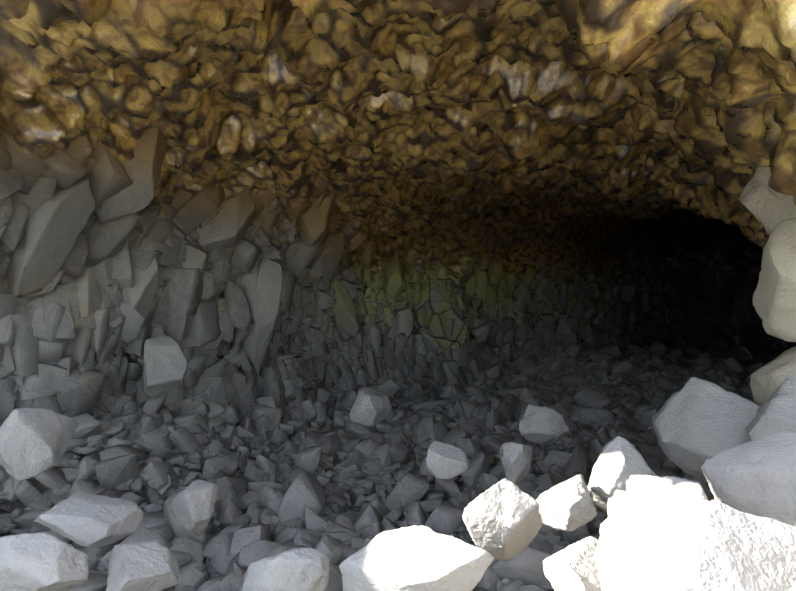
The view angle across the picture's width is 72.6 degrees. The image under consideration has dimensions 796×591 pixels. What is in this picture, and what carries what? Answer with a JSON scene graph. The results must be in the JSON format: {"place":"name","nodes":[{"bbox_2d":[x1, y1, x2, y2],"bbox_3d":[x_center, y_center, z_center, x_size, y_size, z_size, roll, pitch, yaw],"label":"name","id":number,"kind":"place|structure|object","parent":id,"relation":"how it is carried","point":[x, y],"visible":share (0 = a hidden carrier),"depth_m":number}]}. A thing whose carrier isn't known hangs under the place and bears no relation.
{"place":"outdoors","nodes":[
{"label":"outdoors","id":0,"kind":"place"},
{"bbox_2d":[0,375,747,536],"bbox_3d":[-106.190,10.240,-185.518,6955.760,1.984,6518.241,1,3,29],"label":"cave floor","id":1,"kind":"structure","parent":0,"point":[69,455],"depth_m":7.20},
{"bbox_2d":[132,421,141,428],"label":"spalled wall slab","id":2,"kind":"structure","parent":1,"relation":"on","point":[137,425],"depth_m":7.44},
{"bbox_2d":[143,334,187,399],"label":"rock","id":3,"kind":"object","parent":1,"relation":"on","point":[165,366],"visible":1,"depth_m":6.57},
{"bbox_2d":[0,335,795,590],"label":"breakdown rubble rocks","id":4,"kind":"object","parent":1,"relation":"on","point":[609,393],"visible":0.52,"depth_m":7.65},
{"bbox_2d":[0,408,77,480],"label":"boulder","id":5,"kind":"object","parent":4,"relation":"on","point":[34,442],"visible":1,"depth_m":3.61},
{"bbox_2d":[0,532,88,590],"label":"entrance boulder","id":6,"kind":"object","parent":4,"relation":"on","point":[43,561],"visible":1,"depth_m":2.11},
{"bbox_2d":[34,492,143,548],"bbox_3d":[-1.607,1.168,2.862,0.468,0.206,0.455,0,3,10],"label":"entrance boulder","id":7,"kind":"object","parent":4,"relation":"on","point":[89,520],"visible":1,"depth_m":2.71},
{"bbox_2d":[105,540,181,590],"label":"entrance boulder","id":8,"kind":"object","parent":4,"relation":"on","point":[152,565],"visible":1,"depth_m":2.44},
{"bbox_2d":[171,480,218,535],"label":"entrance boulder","id":9,"kind":"object","parent":4,"relation":"on","point":[192,505],"visible":1,"depth_m":3.22},
{"bbox_2d":[242,547,329,590],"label":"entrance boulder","id":10,"kind":"object","parent":4,"relation":"on","point":[303,569],"visible":1,"depth_m":2.26},
{"bbox_2d":[349,387,390,425],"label":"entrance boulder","id":11,"kind":"object","parent":4,"relation":"on","point":[371,407],"visible":1,"depth_m":6.64},
{"bbox_2d":[426,441,468,478],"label":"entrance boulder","id":12,"kind":"object","parent":4,"relation":"on","point":[445,461],"visible":1,"depth_m":4.16},
{"bbox_2d":[463,478,542,560],"bbox_3d":[0.527,1.093,2.692,0.360,0.406,0.452,1,3,18],"label":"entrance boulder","id":13,"kind":"object","parent":4,"relation":"on","point":[502,519],"visible":0.96,"depth_m":2.54},
{"bbox_2d":[499,441,531,484],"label":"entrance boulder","id":14,"kind":"object","parent":4,"relation":"on","point":[516,457],"visible":1,"depth_m":4.48},
{"bbox_2d":[519,405,568,443],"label":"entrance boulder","id":15,"kind":"object","parent":4,"relation":"on","point":[539,424],"visible":1,"depth_m":5.52},
{"bbox_2d":[536,474,596,530],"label":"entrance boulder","id":16,"kind":"object","parent":4,"relation":"on","point":[567,505],"visible":0.96,"depth_m":2.79},
{"bbox_2d":[543,536,600,590],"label":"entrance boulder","id":17,"kind":"object","parent":4,"relation":"on","point":[572,567],"visible":0.58,"depth_m":1.60},
{"bbox_2d":[626,475,708,500],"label":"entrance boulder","id":18,"kind":"object","parent":4,"relation":"on","point":[669,487],"visible":0.27,"depth_m":2.28},
{"bbox_2d":[595,489,795,590],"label":"boulder","id":19,"kind":"object","parent":4,"relation":"on","point":[648,542],"visible":1,"depth_m":1.17},
{"bbox_2d":[652,377,760,480],"bbox_3d":[2.485,1.061,4.255,0.933,0.812,0.981,1,3,29],"label":"boulder","id":20,"kind":"object","parent":4,"relation":"on","point":[697,422],"visible":0.65,"depth_m":4.06},
{"bbox_2d":[746,376,795,439],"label":"boulder","id":21,"kind":"object","parent":4,"relation":"on","point":[776,411],"visible":0.52,"depth_m":3.43},
{"bbox_2d":[339,525,493,590],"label":"boulder","id":22,"kind":"object","parent":1,"relation":"on","point":[418,558],"visible":1,"depth_m":1.91},
{"bbox_2d":[588,436,656,512],"bbox_3d":[1.253,1.085,3.075,0.373,0.527,0.390,1,3,29],"label":"rock","id":23,"kind":"object","parent":1,"relation":"on","point":[620,461],"visible":0.69,"depth_m":3.03},
{"bbox_2d":[701,431,795,526],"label":"boulder","id":24,"kind":"object","parent":1,"relation":"on","point":[756,477],"visible":0.46,"depth_m":2.34},
{"bbox_2d":[0,0,795,427],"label":"lava tube walls","id":25,"kind":"structure","parent":0,"point":[572,140],"depth_m":5.97},
{"bbox_2d":[196,188,255,250],"bbox_3d":[-2.561,-1.172,8.045,0.959,1.042,0.609,0,3,4],"label":"rock","id":26,"kind":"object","parent":25,"relation":"attached to","point":[229,224],"depth_m":7.78},
{"bbox_2d":[299,192,336,246],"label":"rock","id":27,"kind":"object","parent":25,"relation":"attached to","point":[314,224],"depth_m":8.96},
{"bbox_2d":[309,227,344,277],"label":"rock","id":28,"kind":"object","parent":25,"relation":"attached to","point":[325,262],"depth_m":9.98},
{"bbox_2d":[0,98,692,450],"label":"wall blocks","id":29,"kind":"structure","parent":25,"relation":"attached to","point":[76,317],"depth_m":8.13},
{"bbox_2d":[7,175,95,297],"bbox_3d":[-3.821,-0.690,5.789,1.535,1.472,0.548,1,3,29],"label":"rock","id":30,"kind":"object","parent":29,"relation":"attached to","point":[56,225],"depth_m":5.66},
{"bbox_2d":[95,128,167,222],"bbox_3d":[-2.919,-1.563,5.960,0.945,1.481,0.477,1,3,14],"label":"rock","id":31,"kind":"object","parent":29,"relation":"on","point":[142,167],"depth_m":5.90},
{"bbox_2d":[123,234,158,331],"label":"rock","id":32,"kind":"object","parent":29,"relation":"attached to","point":[138,297],"depth_m":7.15},
{"bbox_2d":[242,258,281,377],"bbox_3d":[-2.381,0.388,9.181,0.510,2.104,0.915,-2,3,-40],"label":"rock","id":33,"kind":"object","parent":29,"relation":"attached to","point":[265,309],"depth_m":8.93},
{"bbox_2d":[330,279,358,336],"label":"rock","id":34,"kind":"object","parent":29,"relation":"attached to","point":[345,316],"depth_m":11.28},
{"bbox_2d":[385,250,401,299],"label":"rock","id":35,"kind":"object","parent":29,"relation":"attached to","point":[393,281],"depth_m":12.44},
{"bbox_2d":[738,176,795,234],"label":"rock","id":36,"kind":"object","parent":25,"relation":"attached to","point":[768,210],"visible":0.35,"depth_m":3.92},
{"bbox_2d":[754,167,786,199],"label":"rock","id":37,"kind":"object","parent":36,"relation":"on","point":[762,175],"visible":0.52,"depth_m":3.83},
{"bbox_2d":[750,346,795,405],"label":"boulder","id":38,"kind":"object","parent":25,"relation":"attached to","point":[766,380],"visible":0.5,"depth_m":3.96},
{"bbox_2d":[753,218,795,341],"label":"boulder","id":39,"kind":"object","parent":25,"relation":"attached to","point":[774,299],"visible":1,"depth_m":3.71}
]}

